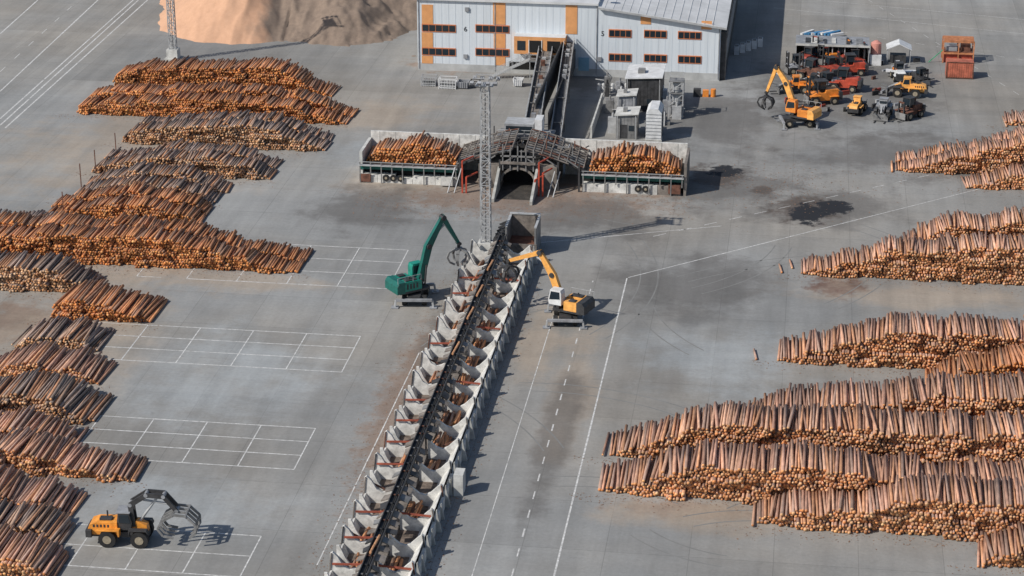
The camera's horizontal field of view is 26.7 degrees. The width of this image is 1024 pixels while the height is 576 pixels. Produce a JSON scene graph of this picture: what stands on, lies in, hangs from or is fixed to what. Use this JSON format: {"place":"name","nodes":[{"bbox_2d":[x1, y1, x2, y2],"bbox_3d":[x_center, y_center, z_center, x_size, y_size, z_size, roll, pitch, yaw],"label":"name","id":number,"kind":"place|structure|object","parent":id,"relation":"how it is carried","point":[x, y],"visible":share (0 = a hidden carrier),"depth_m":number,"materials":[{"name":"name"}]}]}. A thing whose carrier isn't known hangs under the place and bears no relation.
{"place":"outdoors","nodes":[
{"label":"outdoors","id":0,"kind":"place"},
{"bbox_2d":[0,0,1023,575],"bbox_3d":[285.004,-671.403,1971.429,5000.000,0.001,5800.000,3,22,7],"label":"yard ground","id":1,"kind":"structure","parent":0,"point":[52,138],"depth_m":250.97,"materials":[{"name":"concrete"}]},
{"bbox_2d":[0,523,68,575],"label":"log pile","id":2,"kind":"object","parent":1,"relation":"on","point":[25,555],"visible":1,"depth_m":189.75,"materials":[{"name":"brown wood"}]},
{"bbox_2d":[0,208,69,215],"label":"log pile","id":3,"kind":"object","parent":1,"relation":"on","point":[38,212],"visible":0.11,"depth_m":273.50,"materials":[{"name":"brown wood"}]},
{"bbox_2d":[0,496,75,546],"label":"log pile","id":4,"kind":"object","parent":1,"relation":"on","point":[51,522],"visible":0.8,"depth_m":196.09,"materials":[{"name":"brown wood"}]},
{"bbox_2d":[0,463,87,515],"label":"log pile","id":5,"kind":"object","parent":1,"relation":"on","point":[18,487],"visible":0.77,"depth_m":201.16,"materials":[{"name":"brown wood"}]},
{"bbox_2d":[0,405,88,445],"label":"log pile","id":6,"kind":"object","parent":1,"relation":"on","point":[33,420],"visible":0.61,"depth_m":214.93,"materials":[{"name":"brown wood"}]},
{"bbox_2d":[0,249,103,292],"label":"log pile","id":7,"kind":"object","parent":1,"relation":"on","point":[21,272],"visible":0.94,"depth_m":252.56,"materials":[{"name":"brown wood"}]},
{"bbox_2d":[0,367,114,424],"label":"log pile","id":8,"kind":"object","parent":1,"relation":"on","point":[63,396],"visible":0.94,"depth_m":220.37,"materials":[{"name":"brown wood"}]},
{"bbox_2d":[0,340,116,384],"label":"log pile","id":9,"kind":"object","parent":1,"relation":"on","point":[81,362],"visible":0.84,"depth_m":230.03,"materials":[{"name":"brown wood"}]},
{"bbox_2d":[11,315,115,353],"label":"log pile","id":10,"kind":"object","parent":1,"relation":"on","point":[78,333],"visible":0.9,"depth_m":237.83,"materials":[{"name":"brown wood"}]},
{"bbox_2d":[0,426,147,482],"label":"log pile","id":11,"kind":"object","parent":1,"relation":"on","point":[33,453],"visible":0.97,"depth_m":207.99,"materials":[{"name":"brown wood"}]},
{"bbox_2d":[61,133,115,209],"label":"rusty stakes","id":12,"kind":"object","parent":1,"relation":"on","point":[80,170],"visible":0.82,"depth_m":286.62,"materials":[{"name":"orange metal"}]},
{"bbox_2d":[50,279,167,321],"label":"log pile","id":13,"kind":"object","parent":1,"relation":"on","point":[102,299],"visible":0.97,"depth_m":244.91,"materials":[{"name":"brown wood"}]},
{"bbox_2d":[48,181,212,223],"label":"log pile","id":14,"kind":"object","parent":1,"relation":"on","point":[170,204],"visible":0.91,"depth_m":277.07,"materials":[{"name":"brown wood"}]},
{"bbox_2d":[85,489,201,548],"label":"lift wheel loader","id":15,"kind":"object","parent":1,"relation":"on","point":[122,521],"visible":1,"depth_m":193.65,"materials":[{"name":"yellow metal"}]},
{"bbox_2d":[74,160,232,204],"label":"log pile","id":16,"kind":"object","parent":1,"relation":"on","point":[182,177],"visible":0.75,"depth_m":285.73,"materials":[{"name":"brown wood"}]},
{"bbox_2d":[0,210,313,273],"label":"log pile","id":17,"kind":"object","parent":1,"relation":"on","point":[145,241],"visible":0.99,"depth_m":260.95,"materials":[{"name":"brown wood"}]},
{"bbox_2d":[163,0,183,61],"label":"lattice lighting mast","id":18,"kind":"object","parent":1,"relation":"on","point":[172,52],"visible":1,"depth_m":346.42,"materials":[{"name":"metal"}]},
{"bbox_2d":[91,138,283,179],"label":"log pile","id":19,"kind":"object","parent":1,"relation":"on","point":[233,160],"visible":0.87,"depth_m":293.62,"materials":[{"name":"brown wood"}]},
{"bbox_2d":[76,80,358,124],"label":"log pile","id":20,"kind":"object","parent":1,"relation":"on","point":[173,100],"visible":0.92,"depth_m":318.63,"materials":[{"name":"brown wood"}]},
{"bbox_2d":[112,55,340,96],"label":"log pile","id":21,"kind":"object","parent":1,"relation":"on","point":[269,71],"visible":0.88,"depth_m":330.68,"materials":[{"name":"brown wood"}]},
{"bbox_2d":[122,109,334,151],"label":"log pile","id":22,"kind":"object","parent":1,"relation":"on","point":[274,130],"visible":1,"depth_m":304.97,"materials":[{"name":"brown wood"}]},
{"bbox_2d":[158,0,416,56],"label":"wood chip mound","id":23,"kind":"object","parent":1,"relation":"on","point":[347,23],"visible":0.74,"depth_m":360.99,"materials":[{"name":"beige wood"}]},
{"bbox_2d":[385,214,470,308],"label":"green material handler","id":24,"kind":"object","parent":1,"relation":"on","point":[411,285],"visible":1,"depth_m":248.69,"materials":[{"name":"metal"}]},
{"bbox_2d":[421,74,436,86],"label":"metal cage container","id":25,"kind":"object","parent":1,"relation":"on","point":[428,81],"visible":1,"depth_m":333.57,"materials":[{"name":"metal"}]},
{"bbox_2d":[324,234,537,575],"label":"log sorting line","id":26,"kind":"object","parent":1,"relation":"on","point":[417,474],"visible":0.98,"depth_m":214.87,"materials":[{"name":"metal"}]},
{"bbox_2d":[438,76,457,89],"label":"metal cage container","id":27,"kind":"object","parent":1,"relation":"on","point":[452,84],"visible":1,"depth_m":332.18,"materials":[{"name":"white metal"}]},
{"bbox_2d":[457,79,469,87],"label":"steel skip","id":28,"kind":"object","parent":1,"relation":"on","point":[462,83],"visible":1,"depth_m":332.03,"materials":[{"name":"grey paint"}]},
{"bbox_2d":[470,79,479,87],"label":"metal cage container","id":29,"kind":"object","parent":1,"relation":"on","point":[475,82],"visible":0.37,"depth_m":332.95,"materials":[{"name":"grey metal"}]},
{"bbox_2d":[470,74,499,251],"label":"lattice lighting mast","id":30,"kind":"object","parent":1,"relation":"on","point":[484,244],"visible":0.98,"depth_m":259.07,"materials":[{"name":"metal"}]},
{"bbox_2d":[0,0,1023,575],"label":"painted road markings","id":31,"kind":"object","parent":1,"relation":"on","point":[324,346],"visible":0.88,"depth_m":232.65,"materials":[{"name":"paint"}]},
{"bbox_2d":[6,96,1023,575],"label":"bark debris","id":32,"kind":"object","parent":1,"relation":"on","point":[530,344],"visible":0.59,"depth_m":242.12,"materials":[{"name":"brown wood"}]},
{"bbox_2d":[493,212,540,255],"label":"feed hopper","id":33,"kind":"object","parent":1,"relation":"on","point":[522,230],"visible":0.92,"depth_m":266.45,"materials":[{"name":"grey metal"}]},
{"bbox_2d":[447,115,588,204],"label":"infeed machine","id":34,"kind":"object","parent":1,"relation":"on","point":[528,160],"visible":0.98,"depth_m":288.01,"materials":[{"name":"metal"}]},
{"bbox_2d":[513,77,523,85],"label":"steel skip","id":35,"kind":"object","parent":1,"relation":"on","point":[517,81],"visible":1,"depth_m":333.03,"materials":[{"name":"white paint"}]},
{"bbox_2d":[358,130,689,195],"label":"log infeed decks","id":36,"kind":"object","parent":1,"relation":"on","point":[611,166],"visible":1,"depth_m":289.15,"materials":[{"name":"wood"}]},
{"bbox_2d":[275,161,792,359],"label":"loose logs","id":37,"kind":"object","parent":1,"relation":"on","point":[781,271],"visible":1,"depth_m":258.80,"materials":[{"name":"brown wood"}]},
{"bbox_2d":[525,46,552,126],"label":"inclined conveyor","id":38,"kind":"object","parent":1,"relation":"on","point":[543,62],"visible":0.77,"depth_m":317.80,"materials":[{"name":"metal"}]},
{"bbox_2d":[535,42,575,129],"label":"conveyor side screen","id":39,"kind":"object","parent":38,"relation":"attached to","point":[551,78],"visible":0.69,"depth_m":321.33,"materials":[{"name":"metal"}]},
{"bbox_2d":[497,249,594,329],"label":"orange material handler","id":40,"kind":"object","parent":1,"relation":"on","point":[575,304],"visible":1,"depth_m":242.92,"materials":[{"name":"metal"}]},
{"bbox_2d":[549,40,574,145],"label":"inclined conveyor","id":41,"kind":"object","parent":1,"relation":"on","point":[558,122],"visible":0.84,"depth_m":317.90,"materials":[{"name":"metal"}]},
{"bbox_2d":[417,0,737,80],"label":"walls","id":42,"kind":"structure","parent":1,"relation":"on","point":[711,48],"depth_m":337.04,"materials":[{"name":"metal"}]},
{"bbox_2d":[514,33,566,54],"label":"conveyor portal","id":43,"kind":"object","parent":42,"relation":"attached to","point":[525,43],"visible":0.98,"depth_m":336.09,"materials":[{"name":"orange metal"}]},
{"bbox_2d":[509,57,588,70],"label":"doors","id":44,"kind":"structure","parent":42,"relation":"attached to","point":[583,63],"depth_m":338.63,"materials":[{"name":"metal"}]},
{"bbox_2d":[422,2,711,64],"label":"windows and panels","id":45,"kind":"structure","parent":42,"relation":"attached to","point":[429,27],"depth_m":337.79,"materials":[{"name":"orange glass"}]},
{"bbox_2d":[437,0,731,29],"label":"roof","id":46,"kind":"structure","parent":42,"relation":"on","point":[697,12],"depth_m":336.80,"materials":[{"name":"metal"}]},
{"bbox_2d":[590,93,602,137],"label":"concrete wall","id":47,"kind":"structure","parent":1,"relation":"on","point":[596,115],"depth_m":314.74,"materials":[{"name":"grey concrete"}]},
{"bbox_2d":[597,83,625,90],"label":"white drums","id":48,"kind":"object","parent":1,"relation":"on","point":[599,87],"visible":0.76,"depth_m":331.35,"materials":[{"name":"paint"}]},
{"bbox_2d":[616,88,638,106],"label":"equipment hut","id":49,"kind":"object","parent":1,"relation":"on","point":[627,97],"visible":0.52,"depth_m":315.13,"materials":[{"name":"grey paint"}]},
{"bbox_2d":[615,106,640,139],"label":"equipment hut","id":50,"kind":"object","parent":1,"relation":"on","point":[627,122],"visible":1,"depth_m":307.82,"materials":[{"name":"grey metal"}]},
{"bbox_2d":[596,72,684,133],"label":"process equipment","id":51,"kind":"object","parent":1,"relation":"on","point":[675,110],"visible":0.46,"depth_m":319.44,"materials":[{"name":"metal"}]},
{"bbox_2d":[625,64,665,111],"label":"compressor house","id":52,"kind":"structure","parent":1,"relation":"on","point":[647,80],"depth_m":320.02,"materials":[{"name":"metal"}]},
{"bbox_2d":[645,100,663,141],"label":"filter unit","id":53,"kind":"object","parent":1,"relation":"on","point":[654,120],"visible":1,"depth_m":306.50,"materials":[{"name":"metal"}]},
{"bbox_2d":[668,71,684,118],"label":"steel access tower","id":54,"kind":"structure","parent":1,"relation":"on","point":[676,91],"depth_m":316.94,"materials":[{"name":"grey metal"}]},
{"bbox_2d":[422,219,976,566],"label":"tyre marks","id":55,"kind":"object","parent":1,"relation":"on","point":[678,349],"visible":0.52,"depth_m":240.25},
{"bbox_2d":[693,88,715,96],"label":"gas bottles","id":56,"kind":"object","parent":1,"relation":"on","point":[696,92],"visible":1,"depth_m":327.98,"materials":[{"name":"orange paint"}]},
{"bbox_2d":[734,36,762,54],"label":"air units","id":57,"kind":"object","parent":1,"relation":"on","point":[748,45],"visible":1,"depth_m":352.86,"materials":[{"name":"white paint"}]},
{"bbox_2d":[757,64,821,129],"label":"orange material handler","id":58,"kind":"object","parent":1,"relation":"on","point":[808,114],"visible":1,"depth_m":313.18,"materials":[{"name":"metal"}]},
{"bbox_2d":[771,74,813,94],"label":"wheel loader","id":59,"kind":"object","parent":1,"relation":"on","point":[797,82],"visible":0.62,"depth_m":329.24,"materials":[{"name":"orange metal"}]},
{"bbox_2d":[782,51,807,74],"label":"forklift truck","id":60,"kind":"object","parent":1,"relation":"on","point":[791,68],"visible":0.62,"depth_m":339.42,"materials":[{"name":"grey metal"}]},
{"bbox_2d":[789,51,829,77],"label":"forklift truck","id":61,"kind":"object","parent":1,"relation":"on","point":[805,71],"visible":0.57,"depth_m":336.30,"materials":[{"name":"red metal"}]},
{"bbox_2d":[598,438,1023,505],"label":"log pile","id":62,"kind":"object","parent":1,"relation":"on","point":[705,468],"visible":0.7,"depth_m":202.32,"materials":[{"name":"brown wood"}]},
{"bbox_2d":[804,36,818,64],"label":"forklift truck","id":63,"kind":"object","parent":1,"relation":"on","point":[810,51],"visible":0.35,"depth_m":344.06,"materials":[{"name":"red metal"}]},
{"bbox_2d":[602,400,1023,468],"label":"log pile","id":64,"kind":"object","parent":1,"relation":"on","point":[955,434],"visible":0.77,"depth_m":208.54,"materials":[{"name":"brown wood"}]},
{"bbox_2d":[803,72,828,89],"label":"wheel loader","id":65,"kind":"object","parent":1,"relation":"on","point":[813,75],"visible":0.3,"depth_m":331.31,"materials":[{"name":"black metal"}]},
{"bbox_2d":[798,75,842,105],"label":"forklift truck","id":66,"kind":"object","parent":1,"relation":"on","point":[833,95],"visible":0.96,"depth_m":323.86,"materials":[{"name":"orange metal"}]},
{"bbox_2d":[815,44,833,64],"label":"forklift truck","id":67,"kind":"object","parent":1,"relation":"on","point":[820,55],"visible":0.47,"depth_m":344.67,"materials":[{"name":"black metal"}]},
{"bbox_2d":[816,71,840,89],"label":"forklift truck","id":68,"kind":"object","parent":1,"relation":"on","point":[827,75],"visible":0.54,"depth_m":330.52,"materials":[{"name":"black metal"}]},
{"bbox_2d":[819,47,839,76],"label":"forklift truck","id":69,"kind":"object","parent":1,"relation":"on","point":[831,61],"visible":0.51,"depth_m":338.23,"materials":[{"name":"red metal"}]},
{"bbox_2d":[795,35,869,64],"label":"open machine shed","id":70,"kind":"structure","parent":1,"relation":"on","point":[803,41],"depth_m":346.01,"materials":[{"name":"metal"}]},
{"bbox_2d":[800,29,843,35],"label":"tarpaulin stack","id":71,"kind":"object","parent":70,"relation":"on","point":[826,32],"visible":0.94,"depth_m":361.67,"materials":[{"name":"white paint"}]},
{"bbox_2d":[824,39,851,63],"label":"forklift truck","id":72,"kind":"object","parent":1,"relation":"on","point":[839,49],"visible":0.23,"depth_m":344.64,"materials":[{"name":"orange metal"}]},
{"bbox_2d":[829,66,862,92],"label":"forklift truck","id":73,"kind":"object","parent":1,"relation":"on","point":[852,83],"visible":0.91,"depth_m":330.24,"materials":[{"name":"red metal"}]},
{"bbox_2d":[837,51,868,76],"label":"forklift truck","id":74,"kind":"object","parent":1,"relation":"on","point":[860,67],"visible":0.69,"depth_m":338.73,"materials":[{"name":"red metal"}]},
{"bbox_2d":[840,41,867,63],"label":"forklift truck","id":75,"kind":"object","parent":1,"relation":"on","point":[855,51],"visible":0.45,"depth_m":343.94,"materials":[{"name":"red metal"}]},
{"bbox_2d":[847,95,867,114],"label":"wheel loader","id":76,"kind":"object","parent":1,"relation":"on","point":[858,105],"visible":1,"depth_m":319.02,"materials":[{"name":"yellow metal"}]},
{"bbox_2d":[785,58,934,111],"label":"scrap and attachments","id":77,"kind":"object","parent":1,"relation":"on","point":[875,90],"visible":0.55,"depth_m":329.28,"materials":[{"name":"grey paint"}]},
{"bbox_2d":[870,40,881,65],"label":"fuel tank","id":78,"kind":"object","parent":1,"relation":"on","point":[875,54],"visible":1,"depth_m":344.52,"materials":[{"name":"pink metal"}]},
{"bbox_2d":[872,97,893,123],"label":"farm tractor","id":79,"kind":"object","parent":1,"relation":"on","point":[883,109],"visible":1,"depth_m":316.96,"materials":[{"name":"grey metal"}]},
{"bbox_2d":[748,368,1023,419],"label":"log pile","id":80,"kind":"object","parent":1,"relation":"on","point":[939,392],"visible":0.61,"depth_m":217.01,"materials":[{"name":"brown wood"}]},
{"bbox_2d":[751,472,1023,542],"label":"log pile","id":81,"kind":"object","parent":1,"relation":"on","point":[956,510],"visible":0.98,"depth_m":196.40,"materials":[{"name":"brown wood"}]},
{"bbox_2d":[886,39,911,64],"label":"white canopy","id":82,"kind":"object","parent":1,"relation":"on","point":[897,56],"visible":0.99,"depth_m":345.96,"materials":[{"name":"fabric"}]},
{"bbox_2d":[890,60,907,81],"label":"forklift truck","id":83,"kind":"object","parent":1,"relation":"on","point":[899,73],"visible":0.87,"depth_m":335.99,"materials":[{"name":"white metal"}]},
{"bbox_2d":[777,311,1023,370],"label":"log pile","id":84,"kind":"object","parent":1,"relation":"on","point":[901,340],"visible":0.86,"depth_m":231.66,"materials":[{"name":"brown wood"}]},
{"bbox_2d":[886,67,915,75],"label":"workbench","id":85,"kind":"object","parent":1,"relation":"on","point":[888,71],"visible":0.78,"depth_m":338.60,"materials":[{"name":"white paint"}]},
{"bbox_2d":[879,76,927,98],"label":"wheel loader","id":86,"kind":"object","parent":1,"relation":"on","point":[914,88],"visible":0.98,"depth_m":327.45,"materials":[{"name":"yellow metal"}]},
{"bbox_2d":[890,95,925,121],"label":"forklift truck","id":87,"kind":"object","parent":1,"relation":"on","point":[910,109],"visible":1,"depth_m":316.80,"materials":[{"name":"brown metal"}]},
{"bbox_2d":[801,231,1023,285],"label":"log pile","id":88,"kind":"object","parent":1,"relation":"on","point":[980,257],"visible":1,"depth_m":255.58,"materials":[{"name":"brown wood"}]},
{"bbox_2d":[908,66,932,86],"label":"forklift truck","id":89,"kind":"object","parent":1,"relation":"on","point":[918,74],"visible":0.84,"depth_m":333.81,"materials":[{"name":"black metal"}]},
{"bbox_2d":[928,35,974,62],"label":"orange storage rack","id":90,"kind":"object","parent":1,"relation":"on","point":[964,50],"visible":0.94,"depth_m":345.86,"materials":[{"name":"orange metal"}]},
{"bbox_2d":[891,123,1023,174],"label":"log pile","id":91,"kind":"object","parent":1,"relation":"on","point":[1004,149],"visible":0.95,"depth_m":293.61,"materials":[{"name":"brown wood"}]},
{"bbox_2d":[945,58,973,78],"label":"red container","id":92,"kind":"object","parent":1,"relation":"on","point":[958,68],"visible":1,"depth_m":337.20,"materials":[{"name":"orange metal"}]},
{"bbox_2d":[898,205,1023,241],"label":"log pile","id":93,"kind":"object","parent":1,"relation":"on","point":[1006,221],"visible":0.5,"depth_m":262.40,"materials":[{"name":"brown wood"}]},
{"bbox_2d":[925,343,1023,383],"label":"log pile","id":94,"kind":"object","parent":1,"relation":"on","point":[1010,357],"visible":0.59,"depth_m":226.20,"materials":[{"name":"brown wood"}]},
{"bbox_2d":[960,163,1023,190],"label":"log pile","id":95,"kind":"object","parent":1,"relation":"on","point":[1003,177],"visible":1,"depth_m":287.96,"materials":[{"name":"brown wood"}]},
{"bbox_2d":[977,521,1023,567],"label":"log pile","id":96,"kind":"object","parent":1,"relation":"on","point":[1005,549],"visible":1,"depth_m":191.40,"materials":[{"name":"brown wood"}]},
{"bbox_2d":[1002,109,1023,126],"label":"log pile","id":97,"kind":"object","parent":1,"relation":"on","point":[1013,117],"visible":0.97,"depth_m":315.71,"materials":[{"name":"brown wood"}]},
{"bbox_2d":[492,52,553,79],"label":"steel staircase","id":98,"kind":"structure","parent":0,"point":[529,59],"depth_m":336.82,"materials":[{"name":"grey metal"}]}
]}

